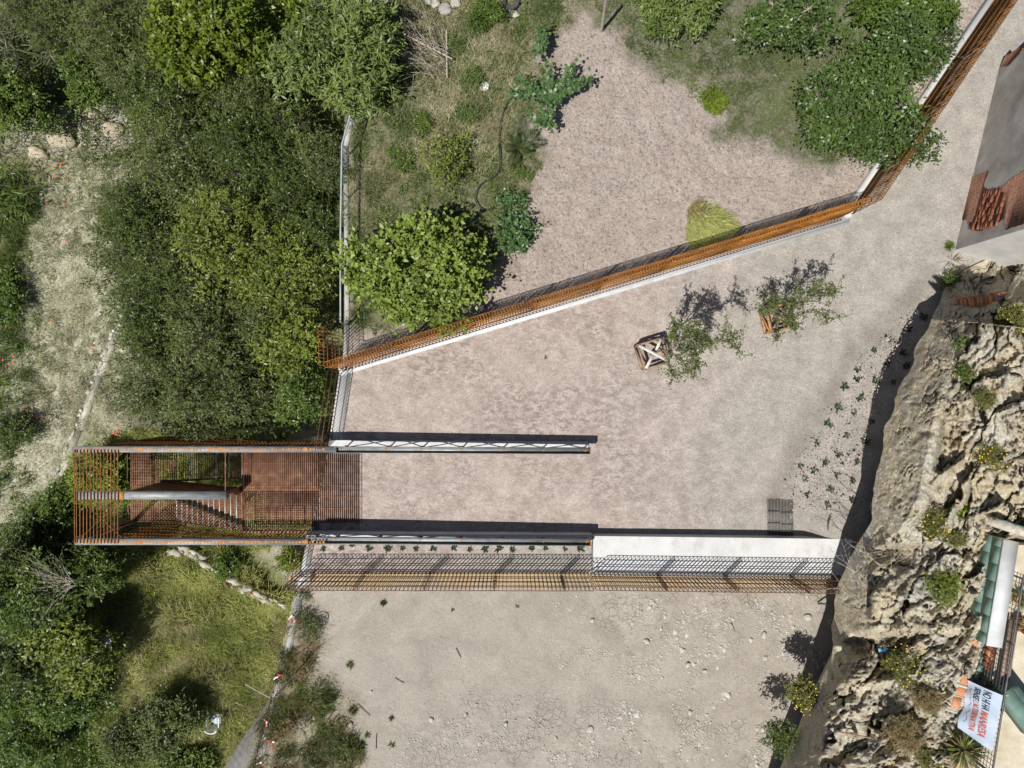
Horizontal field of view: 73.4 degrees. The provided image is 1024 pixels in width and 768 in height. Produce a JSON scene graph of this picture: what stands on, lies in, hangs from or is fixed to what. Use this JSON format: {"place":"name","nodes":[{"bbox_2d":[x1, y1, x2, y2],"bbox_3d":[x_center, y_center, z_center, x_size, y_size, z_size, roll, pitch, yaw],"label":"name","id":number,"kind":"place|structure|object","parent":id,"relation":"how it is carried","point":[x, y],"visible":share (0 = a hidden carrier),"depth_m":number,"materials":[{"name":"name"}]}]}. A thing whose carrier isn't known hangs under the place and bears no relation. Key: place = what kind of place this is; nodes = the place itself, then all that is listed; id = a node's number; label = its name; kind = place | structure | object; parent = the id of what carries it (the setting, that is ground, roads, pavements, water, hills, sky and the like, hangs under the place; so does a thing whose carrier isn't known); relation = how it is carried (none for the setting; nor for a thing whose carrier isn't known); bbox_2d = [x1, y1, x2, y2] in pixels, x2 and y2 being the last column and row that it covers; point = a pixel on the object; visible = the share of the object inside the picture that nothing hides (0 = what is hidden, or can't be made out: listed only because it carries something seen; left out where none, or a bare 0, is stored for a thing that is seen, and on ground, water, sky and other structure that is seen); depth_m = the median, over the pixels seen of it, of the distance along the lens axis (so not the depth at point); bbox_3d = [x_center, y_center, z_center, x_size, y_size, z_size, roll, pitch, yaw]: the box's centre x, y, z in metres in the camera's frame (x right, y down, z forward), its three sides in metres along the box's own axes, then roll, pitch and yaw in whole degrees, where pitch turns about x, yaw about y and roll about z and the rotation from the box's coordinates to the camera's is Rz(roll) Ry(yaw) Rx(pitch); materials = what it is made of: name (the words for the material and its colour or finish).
{"place":"outdoors","nodes":[
{"label":"outdoors","id":0,"kind":"place"},
{"bbox_2d":[0,0,344,767],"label":"terrain","id":1,"kind":"structure","parent":0,"point":[262,560],"depth_m":29.99,"materials":[{"name":"soil"}]},
{"bbox_2d":[0,264,35,327],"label":"shrub","id":2,"kind":"object","parent":1,"relation":"on","point":[7,302],"visible":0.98,"depth_m":29.20,"materials":[{"name":"green plant"}]},
{"bbox_2d":[0,159,42,227],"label":"cane clump","id":3,"kind":"object","parent":1,"relation":"on","point":[14,191],"visible":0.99,"depth_m":29.36,"materials":[{"name":"green plant"}]},
{"bbox_2d":[0,178,43,501],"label":"border grass","id":4,"kind":"structure","parent":1,"relation":"on","point":[3,260],"depth_m":29.82,"materials":[{"name":"green plant"}]},
{"bbox_2d":[0,633,48,698],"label":"tree","id":5,"kind":"object","parent":1,"relation":"on","point":[10,669],"visible":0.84,"depth_m":27.27,"materials":[{"name":"green plant"}]},
{"bbox_2d":[0,400,48,455],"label":"shrub","id":6,"kind":"object","parent":1,"relation":"on","point":[9,430],"visible":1,"depth_m":29.21,"materials":[{"name":"green plant"}]},
{"bbox_2d":[0,537,66,642],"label":"tree","id":7,"kind":"object","parent":1,"relation":"on","point":[6,558],"visible":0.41,"depth_m":26.87,"materials":[{"name":"green plant"}]},
{"bbox_2d":[0,58,70,143],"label":"tree","id":8,"kind":"object","parent":1,"relation":"on","point":[15,102],"visible":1,"depth_m":27.90,"materials":[{"name":"green plant"}]},
{"bbox_2d":[0,508,73,565],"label":"shrub","id":9,"kind":"object","parent":1,"relation":"on","point":[40,534],"visible":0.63,"depth_m":28.49,"materials":[{"name":"green plant"}]},
{"bbox_2d":[0,699,77,767],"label":"shrub","id":10,"kind":"object","parent":1,"relation":"on","point":[23,743],"visible":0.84,"depth_m":28.14,"materials":[{"name":"green plant"}]},
{"bbox_2d":[0,0,93,61],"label":"tree","id":11,"kind":"object","parent":1,"relation":"on","point":[53,24],"visible":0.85,"depth_m":27.67,"materials":[{"name":"green plant"}]},
{"bbox_2d":[10,468,89,534],"bbox_3d":[-19.443,4.986,29.270,2.839,2.090,2.903,0,90,0],"label":"shrub","id":12,"kind":"object","parent":1,"relation":"on","point":[53,505],"visible":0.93,"depth_m":28.77,"materials":[{"name":"green plant"}]},
{"bbox_2d":[0,544,134,639],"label":"tree","id":13,"kind":"object","parent":1,"relation":"on","point":[73,596],"visible":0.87,"depth_m":26.51,"materials":[{"name":"green plant"}]},
{"bbox_2d":[23,672,115,732],"bbox_3d":[-18.250,13.048,28.841,3.648,2.958,2.790,0,90,0],"label":"shrub","id":14,"kind":"object","parent":1,"relation":"on","point":[66,707],"visible":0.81,"depth_m":28.10,"materials":[{"name":"green plant"}]},
{"bbox_2d":[15,604,127,698],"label":"tree","id":15,"kind":"object","parent":1,"relation":"on","point":[76,656],"visible":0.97,"depth_m":27.00,"materials":[{"name":"green plant"}]},
{"bbox_2d":[0,521,151,767],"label":"meadow grass","id":16,"kind":"structure","parent":1,"relation":"on","point":[84,757],"depth_m":29.76,"materials":[{"name":"green plant"}]},
{"bbox_2d":[0,143,163,530],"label":"dry meadow grass","id":17,"kind":"structure","parent":1,"relation":"on","point":[74,356],"depth_m":29.92,"materials":[{"name":"beige plant"}]},
{"bbox_2d":[50,43,125,120],"bbox_3d":[-17.343,-12.563,28.732,2.756,2.982,2.951,-15,90,0],"label":"shrub","id":18,"kind":"object","parent":1,"relation":"on","point":[72,66],"visible":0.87,"depth_m":28.00,"materials":[{"name":"green plant"}]},
{"bbox_2d":[51,297,131,487],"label":"masonry wall","id":19,"kind":"structure","parent":1,"relation":"on","point":[87,410],"depth_m":29.90,"materials":[{"name":"stone"}]},
{"bbox_2d":[63,528,131,596],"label":"tree","id":20,"kind":"object","parent":1,"relation":"on","point":[79,556],"visible":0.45,"depth_m":27.36,"materials":[{"name":"green plant"}]},
{"bbox_2d":[56,441,144,515],"bbox_3d":[-17.221,3.968,28.985,3.310,2.714,3.245,0,90,0],"label":"shrub","id":21,"kind":"object","parent":1,"relation":"on","point":[122,475],"visible":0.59,"depth_m":28.37,"materials":[{"name":"green plant"}]},
{"bbox_2d":[0,527,216,767],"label":"scrub undergrowth","id":22,"kind":"object","parent":1,"relation":"on","point":[25,702],"visible":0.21,"depth_m":29.41,"materials":[{"name":"green plant"}]},
{"bbox_2d":[59,0,176,118],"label":"tree","id":23,"kind":"object","parent":1,"relation":"on","point":[124,44],"visible":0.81,"depth_m":26.33,"materials":[{"name":"green plant"}]},
{"bbox_2d":[93,711,149,767],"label":"shrub","id":24,"kind":"object","parent":1,"relation":"on","point":[121,745],"visible":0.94,"depth_m":28.42,"materials":[{"name":"green plant"}]},
{"bbox_2d":[79,164,208,302],"bbox_3d":[-14.723,-5.929,27.636,5.102,5.164,5.575,0,90,0],"label":"tree","id":25,"kind":"object","parent":1,"relation":"on","point":[126,217],"visible":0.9,"depth_m":26.34,"materials":[{"name":"green plant"}]},
{"bbox_2d":[100,260,213,382],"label":"tree","id":26,"kind":"object","parent":1,"relation":"on","point":[136,313],"visible":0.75,"depth_m":25.80,"materials":[{"name":"green plant"}]},
{"bbox_2d":[109,49,221,165],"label":"tree","id":27,"kind":"object","parent":1,"relation":"on","point":[189,109],"visible":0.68,"depth_m":26.47,"materials":[{"name":"green plant"}]},
{"bbox_2d":[123,683,213,764],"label":"tree","id":28,"kind":"object","parent":1,"relation":"on","point":[171,717],"visible":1,"depth_m":28.09,"materials":[{"name":"green plant"}]},
{"bbox_2d":[0,0,338,440],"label":"wood understorey","id":29,"kind":"object","parent":1,"relation":"on","point":[31,63],"visible":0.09,"depth_m":29.32,"materials":[{"name":"green plant"}]},
{"bbox_2d":[89,346,250,445],"bbox_3d":[-12.858,0.507,27.022,6.087,6.386,4.297,0,90,0],"label":"tree","id":30,"kind":"object","parent":1,"relation":"on","point":[171,390],"visible":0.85,"depth_m":25.50,"materials":[{"name":"green plant"}]},
{"bbox_2d":[0,0,344,440],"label":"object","id":31,"kind":"structure","parent":1,"relation":"on","point":[41,146],"depth_m":29.87,"materials":[{"name":"green plant"}]},
{"bbox_2d":[60,426,308,561],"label":"stair foot grass","id":32,"kind":"structure","parent":1,"relation":"on","point":[242,547],"depth_m":29.81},
{"bbox_2d":[147,735,222,767],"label":"shrub","id":33,"kind":"object","parent":1,"relation":"on","point":[196,757],"visible":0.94,"depth_m":28.88,"materials":[{"name":"green plant"}]},
{"bbox_2d":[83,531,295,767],"bbox_3d":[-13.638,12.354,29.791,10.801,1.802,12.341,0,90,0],"label":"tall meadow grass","id":34,"kind":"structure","parent":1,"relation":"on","point":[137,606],"depth_m":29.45,"materials":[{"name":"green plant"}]},
{"bbox_2d":[120,102,258,227],"bbox_3d":[-12.337,-8.326,27.559,5.757,5.297,4.839,0,90,0],"label":"tree","id":35,"kind":"object","parent":1,"relation":"on","point":[185,158],"visible":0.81,"depth_m":26.13,"materials":[{"name":"green plant"}]},
{"bbox_2d":[88,536,290,765],"bbox_3d":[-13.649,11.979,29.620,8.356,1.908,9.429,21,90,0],"label":"lodged grass","id":36,"kind":"structure","parent":1,"relation":"on","point":[178,659],"depth_m":29.32,"materials":[{"name":"plant"}]},
{"bbox_2d":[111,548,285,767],"bbox_3d":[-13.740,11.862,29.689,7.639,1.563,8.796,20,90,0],"label":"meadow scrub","id":37,"kind":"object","parent":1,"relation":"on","point":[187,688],"visible":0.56,"depth_m":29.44,"materials":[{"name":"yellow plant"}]},
{"bbox_2d":[136,0,285,97],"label":"tree","id":38,"kind":"object","parent":1,"relation":"on","point":[187,37],"visible":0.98,"depth_m":25.01,"materials":[{"name":"green plant"}]},
{"bbox_2d":[74,436,362,544],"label":"steel staircase","id":39,"kind":"structure","parent":1,"relation":"on","point":[286,478],"depth_m":24.99,"materials":[{"name":"brown metal"}]},
{"bbox_2d":[159,279,277,396],"bbox_3d":[-10.988,-2.042,27.005,5.054,6.400,4.144,36,90,0],"label":"tree","id":40,"kind":"object","parent":1,"relation":"on","point":[217,336],"visible":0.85,"depth_m":25.26,"materials":[{"name":"green plant"}]},
{"bbox_2d":[156,179,283,310],"bbox_3d":[-10.322,-5.193,26.881,4.519,6.654,4.950,-30,90,0],"label":"tree","id":41,"kind":"object","parent":1,"relation":"on","point":[223,237],"visible":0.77,"depth_m":24.82,"materials":[{"name":"green plant"}]},
{"bbox_2d":[166,545,287,610],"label":"rubble wall","id":42,"kind":"structure","parent":1,"relation":"on","point":[185,550],"depth_m":29.30,"materials":[{"name":"stone"}]},
{"bbox_2d":[187,51,291,127],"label":"tree","id":43,"kind":"object","parent":1,"relation":"on","point":[240,86],"visible":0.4,"depth_m":26.35,"materials":[{"name":"green plant"}]},
{"bbox_2d":[196,350,289,442],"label":"tree","id":44,"kind":"object","parent":1,"relation":"on","point":[251,403],"visible":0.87,"depth_m":25.73,"materials":[{"name":"green plant"}]},
{"bbox_2d":[192,90,336,199],"bbox_3d":[-9.207,-9.025,27.200,5.249,6.054,4.792,0,90,0],"label":"tree","id":45,"kind":"object","parent":1,"relation":"on","point":[257,141],"visible":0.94,"depth_m":25.55,"materials":[{"name":"green plant"}]},
{"bbox_2d":[231,0,322,81],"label":"tree","id":46,"kind":"object","parent":1,"relation":"on","point":[282,15],"visible":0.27,"depth_m":26.47,"materials":[{"name":"green plant"}]},
{"bbox_2d":[219,149,343,250],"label":"tree","id":47,"kind":"object","parent":1,"relation":"on","point":[290,208],"visible":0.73,"depth_m":25.55,"materials":[{"name":"green plant"}]},
{"bbox_2d":[244,301,329,383],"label":"tree","id":48,"kind":"object","parent":1,"relation":"on","point":[294,339],"visible":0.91,"depth_m":24.98,"materials":[{"name":"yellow plant"}]},
{"bbox_2d":[233,211,343,321],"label":"tree","id":49,"kind":"object","parent":1,"relation":"on","point":[286,280],"visible":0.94,"depth_m":25.05,"materials":[{"name":"green plant"}]},
{"bbox_2d":[268,348,338,441],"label":"tree","id":50,"kind":"object","parent":1,"relation":"on","point":[298,400],"visible":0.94,"depth_m":25.59,"materials":[{"name":"green plant"}]},
{"bbox_2d":[283,201,343,281],"bbox_3d":[-7.457,-5.382,27.409,2.712,5.615,3.006,0,90,0],"label":"shrub","id":51,"kind":"object","parent":1,"relation":"on","point":[323,233],"visible":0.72,"depth_m":25.45,"materials":[{"name":"green plant"}]},
{"bbox_2d":[292,118,354,203],"bbox_3d":[-6.899,-8.114,27.132,2.659,6.154,2.721,-29,90,0],"label":"shrub","id":52,"kind":"object","parent":1,"relation":"on","point":[322,162],"visible":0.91,"depth_m":24.94,"materials":[{"name":"green plant"}]},
{"bbox_2d":[253,0,414,124],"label":"tree","id":53,"kind":"object","parent":1,"relation":"on","point":[358,60],"visible":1,"depth_m":23.74,"materials":[{"name":"green plant"}]},
{"bbox_2d":[261,574,838,767],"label":"yard","id":54,"kind":"structure","parent":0,"point":[498,640],"depth_m":25.30,"materials":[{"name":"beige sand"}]},
{"bbox_2d":[238,588,367,767],"bbox_3d":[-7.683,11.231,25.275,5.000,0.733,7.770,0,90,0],"label":"scrub grass","id":55,"kind":"structure","parent":54,"relation":"on","point":[282,707],"depth_m":25.17,"materials":[{"name":"green plant"}]},
{"bbox_2d":[537,586,821,767],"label":"yard rubble","id":56,"kind":"object","parent":54,"relation":"on","point":[725,693],"visible":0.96,"depth_m":25.27,"materials":[{"name":"stone"}]},
{"bbox_2d":[344,0,983,359],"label":"garden","id":57,"kind":"object","parent":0,"point":[611,58],"visible":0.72,"depth_m":25.10,"materials":[{"name":"gravel"}]},
{"bbox_2d":[341,2,452,119],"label":"dead branches","id":58,"kind":"object","parent":57,"relation":"on","point":[406,34],"visible":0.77,"depth_m":24.75,"materials":[{"name":"brown wood"}]},
{"bbox_2d":[327,203,499,340],"bbox_3d":[-3.386,-3.761,23.490,5.976,3.386,4.545,0,90,0],"label":"fig tree","id":59,"kind":"object","parent":57,"relation":"on","point":[446,266],"visible":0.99,"depth_m":22.97,"materials":[{"name":"green plant"}]},
{"bbox_2d":[336,0,528,226],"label":"straw litter","id":60,"kind":"object","parent":57,"relation":"on","point":[454,94],"visible":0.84,"depth_m":25.00,"materials":[{"name":"plant"}]},
{"bbox_2d":[415,124,480,199],"bbox_3d":[-2.274,-7.941,24.652,2.320,1.460,2.552,0,90,0],"label":"shrub","id":61,"kind":"object","parent":57,"relation":"on","point":[446,160],"visible":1,"depth_m":24.41,"materials":[{"name":"green plant"}]},
{"bbox_2d":[333,0,583,335],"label":"garden weeds","id":62,"kind":"object","parent":57,"relation":"on","point":[544,11],"visible":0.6,"depth_m":25.04,"materials":[{"name":"green plant"}]},
{"bbox_2d":[338,0,596,330],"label":"garden straw","id":63,"kind":"object","parent":57,"relation":"on","point":[526,72],"visible":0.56,"depth_m":25.04,"materials":[{"name":"plant"}]},
{"bbox_2d":[465,0,508,36],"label":"shrub","id":64,"kind":"object","parent":57,"relation":"on","point":[482,11],"visible":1,"depth_m":24.55,"materials":[{"name":"green plant"}]},
{"bbox_2d":[486,202,546,260],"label":"shrub","id":65,"kind":"object","parent":57,"relation":"on","point":[515,227],"visible":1,"depth_m":24.53,"materials":[{"name":"green plant"}]},
{"bbox_2d":[506,54,596,122],"bbox_3d":[1.317,-10.553,24.539,3.021,1.184,1.911,-36,90,0],"label":"grape vine","id":66,"kind":"object","parent":57,"relation":"on","point":[550,95],"visible":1,"depth_m":24.17,"materials":[{"name":"green plant"}]},
{"bbox_2d":[500,29,843,306],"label":"soil clods","id":67,"kind":"object","parent":57,"relation":"on","point":[645,176],"visible":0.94,"depth_m":25.08,"materials":[{"name":"brown soil"}]},
{"bbox_2d":[625,0,722,53],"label":"peach tree","id":68,"kind":"object","parent":57,"relation":"on","point":[662,16],"visible":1,"depth_m":23.77,"materials":[{"name":"green plant"}]},
{"bbox_2d":[679,196,741,249],"bbox_3d":[7.126,-5.769,24.939,2.243,1.073,2.267,-41,90,0],"label":"cut grass heap","id":69,"kind":"object","parent":57,"relation":"on","point":[709,224],"visible":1,"depth_m":24.89,"materials":[{"name":"yellow plant"}]},
{"bbox_2d":[594,0,952,166],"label":"lawn grass","id":70,"kind":"structure","parent":57,"relation":"on","point":[715,35],"depth_m":25.07,"materials":[{"name":"green plant"}]},
{"bbox_2d":[726,0,859,67],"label":"fruit tree","id":71,"kind":"object","parent":57,"relation":"on","point":[790,19],"visible":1,"depth_m":23.34,"materials":[{"name":"green plant"}]},
{"bbox_2d":[791,45,949,174],"bbox_3d":[11.969,-9.393,23.403,5.346,3.456,4.560,0,90,0],"label":"pear tree","id":72,"kind":"object","parent":57,"relation":"on","point":[869,102],"visible":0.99,"depth_m":22.84,"materials":[{"name":"green plant"}]},
{"bbox_2d":[831,0,964,89],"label":"pear tree","id":73,"kind":"object","parent":57,"relation":"on","point":[914,46],"visible":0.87,"depth_m":22.86,"materials":[{"name":"green plant"}]},
{"bbox_2d":[844,0,962,38],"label":"fruit tree","id":74,"kind":"object","parent":57,"relation":"on","point":[864,16],"visible":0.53,"depth_m":23.76,"materials":[{"name":"green plant"}]},
{"bbox_2d":[341,0,1023,551],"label":"plaza","id":75,"kind":"structure","parent":0,"point":[689,432],"depth_m":25.00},
{"bbox_2d":[312,452,359,529],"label":"threshold slab","id":76,"kind":"structure","parent":75,"relation":"attached to","point":[327,523],"depth_m":25.05,"materials":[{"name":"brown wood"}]},
{"bbox_2d":[306,530,591,573],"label":"planter wall","id":77,"kind":"structure","parent":75,"relation":"on","point":[332,558],"depth_m":24.70,"materials":[{"name":"white concrete"}]},
{"bbox_2d":[283,572,593,590],"bbox_3d":[-2.454,6.833,23.822,10.381,1.761,0.203,0,90,0],"label":"rebar fence","id":78,"kind":"object","parent":77,"relation":"on","point":[562,581],"visible":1,"depth_m":23.92,"materials":[{"name":"brown metal"}]},
{"bbox_2d":[306,535,590,545],"bbox_3d":[-2.186,5.494,24.150,9.916,0.700,0.224,1,90,0],"label":"steel handrail","id":79,"kind":"object","parent":77,"relation":"on","point":[422,540],"visible":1,"depth_m":24.05,"materials":[{"name":"grey metal"}]},
{"bbox_2d":[329,440,587,446],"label":"rail curb","id":80,"kind":"structure","parent":75,"relation":"on","point":[408,443],"depth_m":24.90,"materials":[{"name":"white concrete"}]},
{"bbox_2d":[335,445,590,453],"bbox_3d":[-1.710,2.316,24.350,8.926,1.100,0.224,0,90,0],"label":"steel handrail","id":81,"kind":"object","parent":80,"relation":"on","point":[468,450],"visible":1,"depth_m":24.07,"materials":[{"name":"grey metal"}]},
{"bbox_2d":[338,217,849,375],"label":"long curb","id":82,"kind":"structure","parent":75,"relation":"on","point":[822,228],"depth_m":24.95,"materials":[{"name":"white concrete"}]},
{"bbox_2d":[323,196,873,370],"bbox_3d":[2.875,-3.333,23.808,18.996,2.110,0.309,-17,90,0],"label":"rebar fence","id":83,"kind":"object","parent":82,"relation":"on","point":[825,216],"visible":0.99,"depth_m":23.78,"materials":[{"name":"brown metal"}]},
{"bbox_2d":[649,308,756,389],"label":"sapling","id":84,"kind":"object","parent":75,"relation":"on","point":[702,340],"visible":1,"depth_m":21.11,"materials":[{"name":"green plant"}]},
{"bbox_2d":[591,533,852,578],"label":"bench wall","id":85,"kind":"structure","parent":75,"relation":"on","point":[620,554],"depth_m":24.50,"materials":[{"name":"white concrete"}]},
{"bbox_2d":[590,572,841,593],"bbox_3d":[8.091,6.860,23.672,10.606,1.661,0.185,1,90,0],"label":"rebar fence","id":86,"kind":"object","parent":85,"relation":"on","point":[726,579],"visible":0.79,"depth_m":23.67,"materials":[{"name":"metal"}]},
{"bbox_2d":[751,274,852,349],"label":"sapling","id":87,"kind":"object","parent":75,"relation":"on","point":[789,320],"visible":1,"depth_m":22.44,"materials":[{"name":"green plant"}]},
{"bbox_2d":[784,305,935,523],"bbox_3d":[12.424,0.924,24.533,2.954,0.061,9.032,22,90,0],"label":"embankment grit","id":88,"kind":"object","parent":75,"relation":"on","point":[834,431],"visible":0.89,"depth_m":24.56,"materials":[{"name":"gravel"}]},
{"bbox_2d":[844,0,993,218],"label":"curb","id":89,"kind":"structure","parent":75,"relation":"on","point":[971,25],"depth_m":24.58,"materials":[{"name":"white concrete"}]},
{"bbox_2d":[850,0,1017,213],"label":"rebar fence","id":90,"kind":"object","parent":89,"relation":"on","point":[993,17],"visible":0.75,"depth_m":23.33,"materials":[{"name":"brown metal"}]},
{"bbox_2d":[955,47,1023,267],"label":"house","id":91,"kind":"structure","parent":75,"relation":"on","point":[992,227],"depth_m":23.77,"materials":[{"name":"grey paint"}]},
{"bbox_2d":[780,260,1023,767],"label":"cliff","id":92,"kind":"structure","parent":0,"point":[937,427],"depth_m":20.52,"materials":[{"name":"stone"}]},
{"bbox_2d":[756,716,800,764],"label":"cliff shrub","id":93,"kind":"object","parent":92,"relation":"on","point":[781,734],"visible":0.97,"depth_m":23.25,"materials":[{"name":"green plant"}]},
{"bbox_2d":[880,709,928,759],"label":"cliff shrub","id":94,"kind":"object","parent":92,"relation":"on","point":[904,731],"visible":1,"depth_m":20.19,"materials":[{"name":"brown plant"}]},
{"bbox_2d":[920,564,965,611],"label":"cliff shrub","id":95,"kind":"object","parent":92,"relation":"on","point":[942,586],"visible":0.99,"depth_m":20.07,"materials":[{"name":"green plant"}]},
{"bbox_2d":[942,639,984,714],"bbox_3d":[13.491,8.635,20.451,0.610,0.393,2.355,18,90,0],"label":"tile ledge","id":96,"kind":"object","parent":92,"relation":"on","point":[956,703],"visible":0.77,"depth_m":20.32,"materials":[{"name":"ceramic"}]},
{"bbox_2d":[938,726,989,767],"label":"yucca","id":97,"kind":"object","parent":92,"relation":"on","point":[957,750],"visible":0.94,"depth_m":20.14,"materials":[{"name":"green plant"}]},
{"bbox_2d":[959,540,1023,767],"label":"terrace","id":98,"kind":"structure","parent":92,"relation":"on","point":[1010,750],"depth_m":20.25,"materials":[{"name":"beige concrete"}]},
{"bbox_2d":[966,571,1023,767],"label":"terrace fence","id":99,"kind":"object","parent":98,"relation":"on","point":[1007,674],"visible":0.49,"depth_m":19.38,"materials":[{"name":"paint"}]},
{"bbox_2d":[958,680,1008,751],"bbox_3d":[13.441,9.464,19.768,0.618,1.116,1.660,11,90,0],"label":"banner","id":100,"kind":"object","parent":99,"relation":"attached to","point":[978,718],"visible":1,"depth_m":19.68,"materials":[{"name":"white fabric"}]},
{"bbox_2d":[969,534,1018,647],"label":"green block wall","id":101,"kind":"structure","parent":92,"relation":"on","point":[997,558],"depth_m":19.62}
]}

